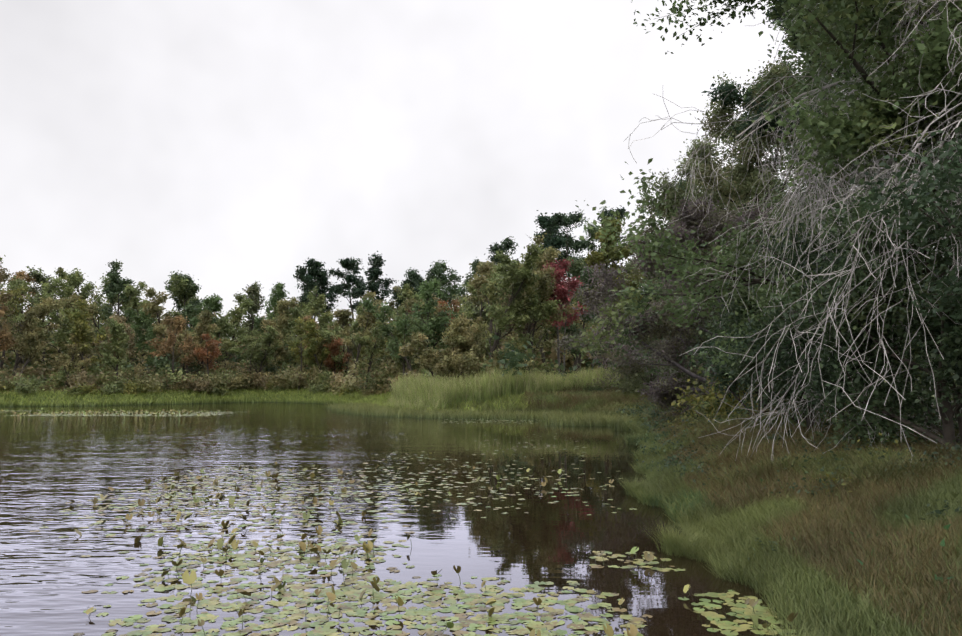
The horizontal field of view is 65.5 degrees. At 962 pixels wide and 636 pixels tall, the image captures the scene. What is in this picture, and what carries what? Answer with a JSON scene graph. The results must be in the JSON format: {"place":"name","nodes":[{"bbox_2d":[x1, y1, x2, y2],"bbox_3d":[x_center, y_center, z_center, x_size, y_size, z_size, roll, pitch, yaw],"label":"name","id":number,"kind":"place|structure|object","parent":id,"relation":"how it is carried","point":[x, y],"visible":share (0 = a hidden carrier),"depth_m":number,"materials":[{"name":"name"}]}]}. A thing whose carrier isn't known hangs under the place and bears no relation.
{"place":"outdoors","nodes":[
{"label":"outdoors","id":0,"kind":"place"},
{"bbox_2d":[0,382,721,426],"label":"grass","id":1,"kind":"structure","parent":0,"point":[498,407],"depth_m":118.58,"materials":[{"name":"green plant"}]},
{"bbox_2d":[0,402,821,635],"bbox_3d":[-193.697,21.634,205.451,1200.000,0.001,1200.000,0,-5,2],"label":"pond water","id":2,"kind":"structure","parent":0,"point":[50,466],"depth_m":20.66,"materials":[{"name":"black liquid"}]},
{"bbox_2d":[0,408,797,635],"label":"lily pads","id":3,"kind":"object","parent":2,"relation":"on","point":[755,611],"visible":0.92,"depth_m":13.25,"materials":[{"name":"green plant"}]},
{"bbox_2d":[0,301,930,376],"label":"bushes","id":4,"kind":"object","parent":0,"point":[550,353],"depth_m":199.92,"materials":[{"name":"green plant"}]},
{"bbox_2d":[0,0,944,339],"label":"sky","id":5,"kind":"structure","parent":0,"point":[230,145],"materials":[{"name":"white"}]},
{"bbox_2d":[5,374,961,635],"bbox_3d":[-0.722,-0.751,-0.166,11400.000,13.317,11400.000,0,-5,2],"label":"terrain","id":6,"kind":"structure","parent":0,"point":[647,386],"depth_m":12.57,"materials":[{"name":"green plant"}]},
{"bbox_2d":[0,288,17,351],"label":"tree","id":7,"kind":"object","parent":6,"relation":"on","point":[6,337],"visible":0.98,"depth_m":134.23,"materials":[{"name":"green plant"}]},
{"bbox_2d":[0,283,28,369],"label":"tree","id":8,"kind":"object","parent":6,"relation":"on","point":[13,315],"visible":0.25,"depth_m":160.69,"materials":[{"name":"green plant"}]},
{"bbox_2d":[0,255,30,325],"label":"tree","id":9,"kind":"object","parent":6,"relation":"on","point":[19,297],"visible":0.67,"depth_m":143.73,"materials":[{"name":"green plant"}]},
{"bbox_2d":[0,261,35,361],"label":"tree","id":10,"kind":"object","parent":6,"relation":"on","point":[4,277],"visible":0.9,"depth_m":135.99,"materials":[{"name":"green plant"}]},
{"bbox_2d":[2,270,37,361],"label":"tree","id":11,"kind":"object","parent":6,"relation":"on","point":[19,274],"visible":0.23,"depth_m":181.69,"materials":[{"name":"green plant"}]},
{"bbox_2d":[8,309,47,385],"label":"tree","id":12,"kind":"object","parent":6,"relation":"on","point":[30,343],"visible":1,"depth_m":137.32,"materials":[{"name":"green plant"}]},
{"bbox_2d":[1,275,56,367],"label":"tree","id":13,"kind":"object","parent":6,"relation":"on","point":[21,283],"visible":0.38,"depth_m":161.95,"materials":[{"name":"green plant"}]},
{"bbox_2d":[1,297,65,375],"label":"tree","id":14,"kind":"object","parent":6,"relation":"on","point":[48,304],"visible":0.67,"depth_m":141.83,"materials":[{"name":"green plant"}]},
{"bbox_2d":[18,265,60,378],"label":"tree","id":15,"kind":"object","parent":6,"relation":"on","point":[38,275],"visible":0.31,"depth_m":184.13,"materials":[{"name":"green plant"}]},
{"bbox_2d":[13,267,88,369],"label":"tree","id":16,"kind":"object","parent":6,"relation":"on","point":[68,291],"visible":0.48,"depth_m":176.09,"materials":[{"name":"green plant"}]},
{"bbox_2d":[54,307,93,366],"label":"tree","id":17,"kind":"object","parent":6,"relation":"on","point":[63,334],"visible":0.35,"depth_m":146.48,"materials":[{"name":"green plant"}]},
{"bbox_2d":[55,332,93,387],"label":"tree","id":18,"kind":"object","parent":6,"relation":"on","point":[63,359],"visible":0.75,"depth_m":134.09,"materials":[{"name":"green plant"}]},
{"bbox_2d":[57,293,100,381],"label":"tree","id":19,"kind":"object","parent":6,"relation":"on","point":[69,301],"visible":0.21,"depth_m":166.82,"materials":[{"name":"green plant"}]},
{"bbox_2d":[62,271,108,355],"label":"tree","id":20,"kind":"object","parent":6,"relation":"on","point":[90,288],"visible":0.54,"depth_m":177.63,"materials":[{"name":"green plant"}]},
{"bbox_2d":[60,299,111,372],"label":"tree","id":21,"kind":"object","parent":6,"relation":"on","point":[82,329],"visible":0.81,"depth_m":135.15,"materials":[{"name":"green plant"}]},
{"bbox_2d":[83,273,133,344],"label":"tree","id":22,"kind":"object","parent":6,"relation":"on","point":[107,302],"visible":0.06,"depth_m":204.01,"materials":[{"name":"green plant"}]},
{"bbox_2d":[96,317,130,386],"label":"tree","id":23,"kind":"object","parent":6,"relation":"on","point":[119,339],"visible":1,"depth_m":132.09,"materials":[{"name":"green plant"}]},
{"bbox_2d":[88,314,138,372],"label":"tree","id":24,"kind":"object","parent":6,"relation":"on","point":[120,319],"visible":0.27,"depth_m":148.78,"materials":[{"name":"green plant"}]},
{"bbox_2d":[94,259,138,334],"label":"tree","id":25,"kind":"object","parent":6,"relation":"on","point":[117,281],"visible":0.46,"depth_m":194.39,"materials":[{"name":"green plant"}]},
{"bbox_2d":[122,307,156,367],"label":"tree","id":26,"kind":"object","parent":6,"relation":"on","point":[145,321],"visible":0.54,"depth_m":162.61,"materials":[{"name":"green plant"}]},
{"bbox_2d":[121,281,162,364],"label":"tree","id":27,"kind":"object","parent":6,"relation":"on","point":[132,292],"visible":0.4,"depth_m":173.61,"materials":[{"name":"green plant"}]},
{"bbox_2d":[141,327,175,382],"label":"tree","id":28,"kind":"object","parent":6,"relation":"on","point":[151,335],"visible":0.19,"depth_m":150.29,"materials":[{"name":"green plant"}]},
{"bbox_2d":[138,286,197,341],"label":"tree","id":29,"kind":"object","parent":6,"relation":"on","point":[154,309],"visible":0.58,"depth_m":159.60,"materials":[{"name":"green plant"}]},
{"bbox_2d":[144,315,201,387],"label":"tree","id":30,"kind":"object","parent":6,"relation":"on","point":[177,324],"visible":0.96,"depth_m":142.71,"materials":[{"name":"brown plant"}]},
{"bbox_2d":[163,270,204,330],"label":"tree","id":31,"kind":"object","parent":6,"relation":"on","point":[190,307],"visible":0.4,"depth_m":201.54,"materials":[{"name":"green plant"}]},
{"bbox_2d":[152,309,220,381],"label":"tree","id":32,"kind":"object","parent":6,"relation":"on","point":[203,326],"visible":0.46,"depth_m":150.22,"materials":[{"name":"green plant"}]},
{"bbox_2d":[0,378,374,396],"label":"bank shrubs","id":33,"kind":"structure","parent":6,"relation":"on","point":[134,388],"depth_m":131.63,"materials":[{"name":"green plant"}]},
{"bbox_2d":[161,274,223,329],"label":"tree","id":34,"kind":"object","parent":6,"relation":"on","point":[177,291],"visible":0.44,"depth_m":200.76,"materials":[{"name":"green plant"}]},
{"bbox_2d":[156,322,228,389],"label":"tree","id":35,"kind":"object","parent":6,"relation":"on","point":[181,339],"visible":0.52,"depth_m":149.66,"materials":[{"name":"green plant"}]},
{"bbox_2d":[191,332,221,381],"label":"tree","id":36,"kind":"object","parent":6,"relation":"on","point":[203,352],"visible":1,"depth_m":145.57,"materials":[{"name":"brown plant"}]},
{"bbox_2d":[186,293,227,338],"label":"tree","id":37,"kind":"object","parent":6,"relation":"on","point":[212,304],"visible":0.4,"depth_m":174.35,"materials":[{"name":"green plant"}]},
{"bbox_2d":[0,358,419,394],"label":"bank shrubs","id":38,"kind":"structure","parent":6,"relation":"on","point":[289,378],"depth_m":139.39,"materials":[{"name":"green plant"}]},
{"bbox_2d":[209,317,241,374],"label":"tree","id":39,"kind":"object","parent":6,"relation":"on","point":[229,347],"visible":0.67,"depth_m":174.59,"materials":[{"name":"green plant"}]},
{"bbox_2d":[220,293,253,368],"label":"tree","id":40,"kind":"object","parent":6,"relation":"on","point":[239,312],"visible":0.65,"depth_m":184.09,"materials":[{"name":"green plant"}]},
{"bbox_2d":[229,281,264,339],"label":"tree","id":41,"kind":"object","parent":6,"relation":"on","point":[253,292],"visible":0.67,"depth_m":211.40,"materials":[{"name":"green plant"}]},
{"bbox_2d":[238,325,282,387],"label":"tree","id":42,"kind":"object","parent":6,"relation":"on","point":[253,355],"visible":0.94,"depth_m":157.47,"materials":[{"name":"green plant"}]},
{"bbox_2d":[251,282,293,345],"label":"tree","id":43,"kind":"object","parent":6,"relation":"on","point":[278,292],"visible":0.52,"depth_m":187.44,"materials":[{"name":"green plant"}]},
{"bbox_2d":[262,328,290,369],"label":"tree","id":44,"kind":"object","parent":6,"relation":"on","point":[282,352],"visible":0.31,"depth_m":166.78,"materials":[{"name":"green plant"}]},
{"bbox_2d":[255,297,298,370],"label":"tree","id":45,"kind":"object","parent":6,"relation":"on","point":[284,305],"visible":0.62,"depth_m":171.95,"materials":[{"name":"green plant"}]},
{"bbox_2d":[0,334,577,389],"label":"shrubs","id":46,"kind":"object","parent":6,"relation":"on","point":[515,360],"visible":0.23,"depth_m":137.14,"materials":[{"name":"green plant"}]},
{"bbox_2d":[272,307,306,366],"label":"tree","id":47,"kind":"object","parent":6,"relation":"on","point":[288,330],"visible":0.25,"depth_m":182.38,"materials":[{"name":"green plant"}]},
{"bbox_2d":[287,317,319,389],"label":"tree","id":48,"kind":"object","parent":6,"relation":"on","point":[299,328],"visible":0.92,"depth_m":153.89,"materials":[{"name":"green plant"}]},
{"bbox_2d":[285,286,326,365],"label":"tree","id":49,"kind":"object","parent":6,"relation":"on","point":[317,305],"visible":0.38,"depth_m":173.10,"materials":[{"name":"green plant"}]},
{"bbox_2d":[300,318,329,374],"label":"tree","id":50,"kind":"object","parent":6,"relation":"on","point":[313,338],"visible":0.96,"depth_m":151.71,"materials":[{"name":"green plant"}]},
{"bbox_2d":[297,309,336,348],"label":"tree","id":51,"kind":"object","parent":6,"relation":"on","point":[326,320],"visible":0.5,"depth_m":212.64,"materials":[{"name":"green plant"}]},
{"bbox_2d":[293,257,343,317],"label":"tree","id":52,"kind":"object","parent":6,"relation":"on","point":[315,271],"visible":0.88,"depth_m":216.55,"materials":[{"name":"green plant"}]},
{"bbox_2d":[296,269,340,319],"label":"tree","id":53,"kind":"object","parent":6,"relation":"on","point":[321,289],"visible":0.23,"depth_m":223.45,"materials":[{"name":"green plant"}]},
{"bbox_2d":[319,337,351,379],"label":"tree","id":54,"kind":"object","parent":6,"relation":"on","point":[335,352],"visible":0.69,"depth_m":154.69,"materials":[{"name":"brown plant"}]},
{"bbox_2d":[327,309,353,355],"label":"tree","id":55,"kind":"object","parent":6,"relation":"on","point":[343,316],"visible":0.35,"depth_m":181.65,"materials":[{"name":"green plant"}]},
{"bbox_2d":[325,256,366,318],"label":"tree","id":56,"kind":"object","parent":6,"relation":"on","point":[348,264],"visible":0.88,"depth_m":222.94,"materials":[{"name":"green plant"}]},
{"bbox_2d":[320,307,381,372],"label":"tree","id":57,"kind":"object","parent":6,"relation":"on","point":[326,333],"visible":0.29,"depth_m":162.71,"materials":[{"name":"green plant"}]},
{"bbox_2d":[338,291,385,377],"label":"tree","id":58,"kind":"object","parent":6,"relation":"on","point":[360,318],"visible":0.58,"depth_m":144.53,"materials":[{"name":"green plant"}]},
{"bbox_2d":[344,251,397,303],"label":"tree","id":59,"kind":"object","parent":6,"relation":"on","point":[375,270],"visible":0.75,"depth_m":211.46,"materials":[{"name":"green plant"}]},
{"bbox_2d":[354,317,389,388],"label":"tree","id":60,"kind":"object","parent":6,"relation":"on","point":[367,341],"visible":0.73,"depth_m":130.64,"materials":[{"name":"green plant"}]},
{"bbox_2d":[354,310,392,371],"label":"tree","id":61,"kind":"object","parent":6,"relation":"on","point":[362,351],"visible":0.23,"depth_m":148.62,"materials":[{"name":"green plant"}]},
{"bbox_2d":[382,283,421,349],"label":"tree","id":62,"kind":"object","parent":6,"relation":"on","point":[406,292],"visible":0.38,"depth_m":163.90,"materials":[{"name":"green plant"}]},
{"bbox_2d":[387,269,420,318],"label":"tree","id":63,"kind":"object","parent":6,"relation":"on","point":[412,275],"visible":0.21,"depth_m":205.64,"materials":[{"name":"green plant"}]},
{"bbox_2d":[359,278,454,371],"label":"tree","id":64,"kind":"object","parent":6,"relation":"on","point":[433,328],"visible":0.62,"depth_m":118.12,"materials":[{"name":"green plant"}]},
{"bbox_2d":[384,304,452,375],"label":"tree","id":65,"kind":"object","parent":6,"relation":"on","point":[401,364],"visible":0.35,"depth_m":122.33,"materials":[{"name":"green plant"}]},
{"bbox_2d":[404,296,474,355],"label":"tree","id":66,"kind":"object","parent":6,"relation":"on","point":[411,301],"visible":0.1,"depth_m":134.54,"materials":[{"name":"green plant"}]},
{"bbox_2d":[398,314,484,383],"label":"bush","id":67,"kind":"object","parent":6,"relation":"on","point":[468,363],"visible":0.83,"depth_m":96.61,"materials":[{"name":"green plant"}]},
{"bbox_2d":[425,260,463,334],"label":"tree","id":68,"kind":"object","parent":6,"relation":"on","point":[438,270],"visible":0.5,"depth_m":190.11,"materials":[{"name":"green plant"}]},
{"bbox_2d":[457,257,483,310],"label":"tree","id":69,"kind":"object","parent":6,"relation":"on","point":[474,271],"visible":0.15,"depth_m":204.74,"materials":[{"name":"green plant"}]},
{"bbox_2d":[451,259,508,350],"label":"tree","id":70,"kind":"object","parent":6,"relation":"on","point":[477,314],"visible":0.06,"depth_m":159.70,"materials":[{"name":"green plant"}]},
{"bbox_2d":[455,260,510,343],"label":"tree","id":71,"kind":"object","parent":6,"relation":"on","point":[466,311],"visible":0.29,"depth_m":150.00,"materials":[{"name":"green plant"}]},
{"bbox_2d":[468,261,505,356],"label":"tree","id":72,"kind":"object","parent":6,"relation":"on","point":[484,268],"visible":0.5,"depth_m":127.58,"materials":[{"name":"green plant"}]},
{"bbox_2d":[448,311,535,371],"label":"tree","id":73,"kind":"object","parent":6,"relation":"on","point":[465,339],"visible":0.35,"depth_m":99.89,"materials":[{"name":"green plant"}]},
{"bbox_2d":[484,236,523,303],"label":"tree","id":74,"kind":"object","parent":6,"relation":"on","point":[506,246],"visible":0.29,"depth_m":191.84,"materials":[{"name":"green plant"}]},
{"bbox_2d":[381,364,642,409],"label":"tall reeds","id":75,"kind":"object","parent":6,"relation":"on","point":[420,391],"visible":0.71,"depth_m":90.44,"materials":[{"name":"green plant"}]},
{"bbox_2d":[479,242,559,368],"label":"tree","id":76,"kind":"object","parent":6,"relation":"on","point":[514,278],"visible":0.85,"depth_m":103.15,"materials":[{"name":"green plant"}]},
{"bbox_2d":[507,233,581,368],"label":"tree","id":77,"kind":"object","parent":6,"relation":"on","point":[544,288],"visible":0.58,"depth_m":106.15,"materials":[{"name":"green plant"}]},
{"bbox_2d":[534,210,567,341],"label":"tree","id":78,"kind":"object","parent":6,"relation":"on","point":[548,223],"visible":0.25,"depth_m":178.25,"materials":[{"name":"green plant"}]},
{"bbox_2d":[541,259,587,374],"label":"tree","id":79,"kind":"object","parent":6,"relation":"on","point":[562,291],"visible":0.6,"depth_m":110.12,"materials":[{"name":"red plant"}]},
{"bbox_2d":[542,211,589,316],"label":"tree","id":80,"kind":"object","parent":6,"relation":"on","point":[575,245],"visible":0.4,"depth_m":187.37,"materials":[{"name":"green plant"}]},
{"bbox_2d":[554,280,602,375],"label":"tree","id":81,"kind":"object","parent":6,"relation":"on","point":[575,359],"visible":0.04,"depth_m":139.95,"materials":[{"name":"green plant"}]},
{"bbox_2d":[558,265,599,372],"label":"tree","id":82,"kind":"object","parent":6,"relation":"on","point":[572,330],"visible":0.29,"depth_m":132.50,"materials":[{"name":"green plant"}]},
{"bbox_2d":[555,252,603,373],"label":"tree","id":83,"kind":"object","parent":6,"relation":"on","point":[574,263],"visible":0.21,"depth_m":159.19,"materials":[{"name":"green plant"}]},
{"bbox_2d":[575,222,604,364],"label":"tree","id":84,"kind":"object","parent":6,"relation":"on","point":[591,233],"visible":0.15,"depth_m":193.76,"materials":[{"name":"green plant"}]},
{"bbox_2d":[572,213,645,371],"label":"tree","id":85,"kind":"object","parent":6,"relation":"on","point":[605,255],"visible":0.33,"depth_m":99.04,"materials":[{"name":"green plant"}]},
{"bbox_2d":[597,205,634,375],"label":"tree","id":86,"kind":"object","parent":6,"relation":"on","point":[621,211],"visible":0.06,"depth_m":176.61,"materials":[{"name":"green plant"}]},
{"bbox_2d":[588,302,661,380],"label":"tree","id":87,"kind":"object","parent":6,"relation":"on","point":[632,343],"visible":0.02,"depth_m":91.89,"materials":[{"name":"green plant"}]},
{"bbox_2d":[613,298,661,395],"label":"tree","id":88,"kind":"object","parent":6,"relation":"on","point":[633,380],"visible":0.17,"depth_m":82.48,"materials":[{"name":"green plant"}]},
{"bbox_2d":[620,253,660,379],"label":"tree","id":89,"kind":"object","parent":6,"relation":"on","point":[628,267],"visible":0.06,"depth_m":117.99,"materials":[{"name":"green plant"}]},
{"bbox_2d":[615,177,707,335],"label":"tree","id":90,"kind":"object","parent":6,"relation":"on","point":[686,204],"visible":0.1,"depth_m":87.51,"materials":[{"name":"green plant"}]},
{"bbox_2d":[635,325,687,391],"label":"tree","id":91,"kind":"object","parent":6,"relation":"on","point":[647,355],"visible":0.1,"depth_m":72.44,"materials":[{"name":"green plant"}]},
{"bbox_2d":[555,192,784,415],"bbox_3d":[15.238,-0.868,51.790,18.534,16.424,15.471,-1,-5,16],"label":"tree","id":92,"kind":"object","parent":6,"relation":"on","point":[668,352],"visible":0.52,"depth_m":50.88,"materials":[{"name":"green plant"}]},
{"bbox_2d":[652,313,724,396],"bbox_3d":[19.122,3.629,63.920,8.542,9.536,8.238,3,-6,-27],"label":"tree","id":93,"kind":"object","parent":6,"relation":"on","point":[673,370],"visible":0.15,"depth_m":63.36,"materials":[{"name":"green plant"}]},
{"bbox_2d":[634,135,750,390],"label":"tree","id":94,"kind":"object","parent":6,"relation":"on","point":[674,203],"visible":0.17,"depth_m":75.33,"materials":[{"name":"green plant"}]},
{"bbox_2d":[658,55,822,386],"bbox_3d":[21.081,-6.441,60.032,12.836,27.820,15.062,0,-5,2],"label":"tree","id":95,"kind":"object","parent":6,"relation":"on","point":[746,185],"visible":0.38,"depth_m":58.17,"materials":[{"name":"green plant"}]},
{"bbox_2d":[675,265,825,411],"bbox_3d":[15.090,1.422,36.943,9.677,9.341,10.500,0,-5,2],"label":"bush","id":96,"kind":"object","parent":6,"relation":"on","point":[732,387],"visible":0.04,"depth_m":37.84,"materials":[{"name":"green plant"}]},
{"bbox_2d":[563,0,961,443],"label":"tree","id":97,"kind":"object","parent":6,"relation":"on","point":[842,143],"visible":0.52,"depth_m":22.20,"materials":[{"name":"green plant"}]},
{"bbox_2d":[600,398,961,490],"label":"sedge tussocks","id":98,"kind":"object","parent":6,"relation":"on","point":[749,437],"depth_m":21.47,"materials":[{"name":"green plant"}]},
{"bbox_2d":[701,0,867,182],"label":"tree","id":99,"kind":"object","parent":6,"relation":"on","point":[732,96],"visible":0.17,"depth_m":57.14,"materials":[{"name":"green plant"}]},
{"bbox_2d":[613,366,961,610],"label":"bank shrub","id":100,"kind":"object","parent":6,"relation":"on","point":[712,403],"visible":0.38,"depth_m":34.59,"materials":[{"name":"green plant"}]},
{"bbox_2d":[624,0,961,465],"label":"dead snag","id":101,"kind":"object","parent":6,"relation":"on","point":[831,185],"visible":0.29,"depth_m":22.11,"materials":[{"name":"grey wood"}]},
{"bbox_2d":[690,221,915,430],"bbox_3d":[13.384,0.756,31.512,7.849,9.890,9.895,0,-5,2],"label":"tree","id":102,"kind":"object","parent":6,"relation":"on","point":[742,364],"visible":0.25,"depth_m":31.13,"materials":[{"name":"green plant"}]},
{"bbox_2d":[703,210,922,440],"bbox_3d":[11.899,0.546,24.677,8.241,8.980,6.879,4,-6,-37],"label":"tree","id":103,"kind":"object","parent":6,"relation":"on","point":[782,351],"visible":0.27,"depth_m":24.06,"materials":[{"name":"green plant"}]},
{"bbox_2d":[743,5,957,224],"bbox_3d":[23.035,-14.040,32.856,22.322,37.085,23.002,0,-5,2],"label":"tree","id":104,"kind":"object","parent":6,"relation":"on","point":[838,74],"visible":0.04,"depth_m":33.11,"materials":[{"name":"green plant"}]},
{"bbox_2d":[746,163,961,449],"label":"tree","id":105,"kind":"object","parent":6,"relation":"on","point":[946,411],"visible":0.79,"depth_m":19.87,"materials":[{"name":"green plant"}]},
{"bbox_2d":[768,4,961,385],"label":"tree","id":106,"kind":"object","parent":6,"relation":"on","point":[799,85],"visible":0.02,"depth_m":39.17,"materials":[{"name":"green plant"}]},
{"bbox_2d":[827,104,961,410],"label":"tree","id":107,"kind":"object","parent":6,"relation":"on","point":[956,165],"visible":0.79,"depth_m":15.70,"materials":[{"name":"green plant"}]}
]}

